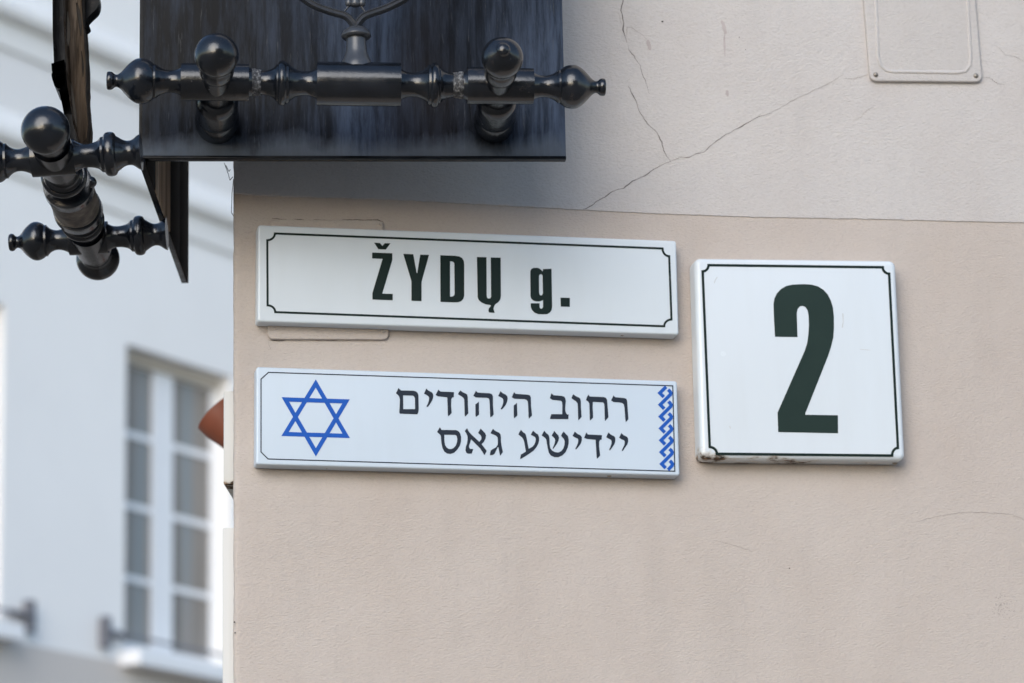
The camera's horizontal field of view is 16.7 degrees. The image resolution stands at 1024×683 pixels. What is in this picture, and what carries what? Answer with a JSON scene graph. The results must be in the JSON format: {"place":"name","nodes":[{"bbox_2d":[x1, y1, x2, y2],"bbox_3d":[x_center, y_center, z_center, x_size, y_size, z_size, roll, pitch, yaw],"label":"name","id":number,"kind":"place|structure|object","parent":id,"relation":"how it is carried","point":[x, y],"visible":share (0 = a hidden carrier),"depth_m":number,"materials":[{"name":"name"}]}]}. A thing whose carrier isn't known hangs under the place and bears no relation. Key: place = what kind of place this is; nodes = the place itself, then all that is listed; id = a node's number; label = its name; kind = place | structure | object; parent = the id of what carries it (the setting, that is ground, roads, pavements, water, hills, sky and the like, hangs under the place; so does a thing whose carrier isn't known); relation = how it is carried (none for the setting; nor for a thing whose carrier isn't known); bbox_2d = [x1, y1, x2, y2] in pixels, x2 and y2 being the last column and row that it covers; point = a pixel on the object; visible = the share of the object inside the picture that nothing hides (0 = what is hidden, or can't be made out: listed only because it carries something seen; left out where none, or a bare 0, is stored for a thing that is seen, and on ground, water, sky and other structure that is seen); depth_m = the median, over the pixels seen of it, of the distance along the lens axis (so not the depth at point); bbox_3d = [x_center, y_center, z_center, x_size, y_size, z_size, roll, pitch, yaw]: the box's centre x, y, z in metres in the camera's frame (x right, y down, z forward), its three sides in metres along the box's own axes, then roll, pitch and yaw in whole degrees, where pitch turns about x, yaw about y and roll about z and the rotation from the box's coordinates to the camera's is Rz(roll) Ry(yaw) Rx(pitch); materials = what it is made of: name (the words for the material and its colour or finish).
{"place":"outdoors","nodes":[
{"label":"outdoors","id":0,"kind":"place"},
{"bbox_2d":[0,0,233,682],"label":"white house","id":1,"kind":"structure","parent":0,"point":[116,509],"depth_m":24.75,"materials":[{"name":"paint"}]},
{"bbox_2d":[0,620,24,643],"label":"window sill","id":2,"kind":"structure","parent":1,"relation":"in","point":[10,632],"depth_m":23.24,"materials":[{"name":"white paint"}]},
{"bbox_2d":[119,350,222,682],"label":"window","id":3,"kind":"structure","parent":1,"relation":"in","point":[169,470],"depth_m":25.40,"materials":[{"name":"white paint"}]},
{"bbox_2d":[224,0,1023,682],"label":"corner building","id":4,"kind":"structure","parent":0,"point":[744,130],"depth_m":4.87,"materials":[{"name":"paint"}]},
{"bbox_2d":[198,398,223,448],"bbox_3d":[-0.427,0.155,5.714,0.177,0.135,0.087,2,-15,-12],"label":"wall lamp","id":5,"kind":"object","parent":4,"relation":"attached to","point":[211,425],"visible":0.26,"depth_m":5.68,"materials":[{"name":"orange ceramic"}]},
{"bbox_2d":[223,528,233,682],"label":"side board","id":6,"kind":"object","parent":4,"relation":"attached to","point":[228,586],"visible":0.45,"depth_m":4.70,"materials":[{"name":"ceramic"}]},
{"bbox_2d":[224,391,233,497],"bbox_3d":[-0.379,0.169,4.904,0.017,0.131,0.300,-2,-15,2],"label":"side sign","id":7,"kind":"object","parent":4,"relation":"attached to","point":[228,438],"visible":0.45,"depth_m":4.76,"materials":[{"name":"metal"}]},
{"bbox_2d":[0,0,605,282],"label":"corner emblem","id":8,"kind":"object","parent":4,"relation":"attached to","point":[353,80],"visible":1,"depth_m":4.68,"materials":[{"name":"metal"}]},
{"bbox_2d":[267,219,388,339],"bbox_3d":[-0.254,-0.085,4.803,0.168,0.176,0.008,2,-15,-12],"label":"painted plate","id":9,"kind":"object","parent":4,"relation":"attached to","point":[294,333],"visible":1,"depth_m":4.79,"materials":[{"name":"paint"}]},
{"bbox_2d":[254,367,678,478],"bbox_3d":[-0.060,0.113,4.781,0.590,0.138,0.024,2,-15,-12],"label":"street sign","id":10,"kind":"object","parent":4,"relation":"attached to","point":[340,420],"visible":1,"depth_m":4.77,"materials":[{"name":"white metal"}]},
{"bbox_2d":[255,225,677,338],"bbox_3d":[-0.060,-0.082,4.832,0.593,0.138,0.024,2,-15,-12],"label":"street sign","id":11,"kind":"object","parent":4,"relation":"attached to","point":[437,281],"visible":1,"depth_m":4.82,"materials":[{"name":"white metal"}]},
{"bbox_2d":[690,259,903,464],"bbox_3d":[0.401,0.027,4.899,0.297,0.296,0.030,2,-15,-12],"label":"house number sign","id":12,"kind":"object","parent":4,"relation":"attached to","point":[795,361],"visible":1,"depth_m":4.88,"materials":[{"name":"metal"}]},
{"bbox_2d":[863,0,981,82],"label":"cover plate","id":13,"kind":"object","parent":4,"relation":"attached to","point":[922,41],"visible":1,"depth_m":5.07,"materials":[{"name":"paint"}]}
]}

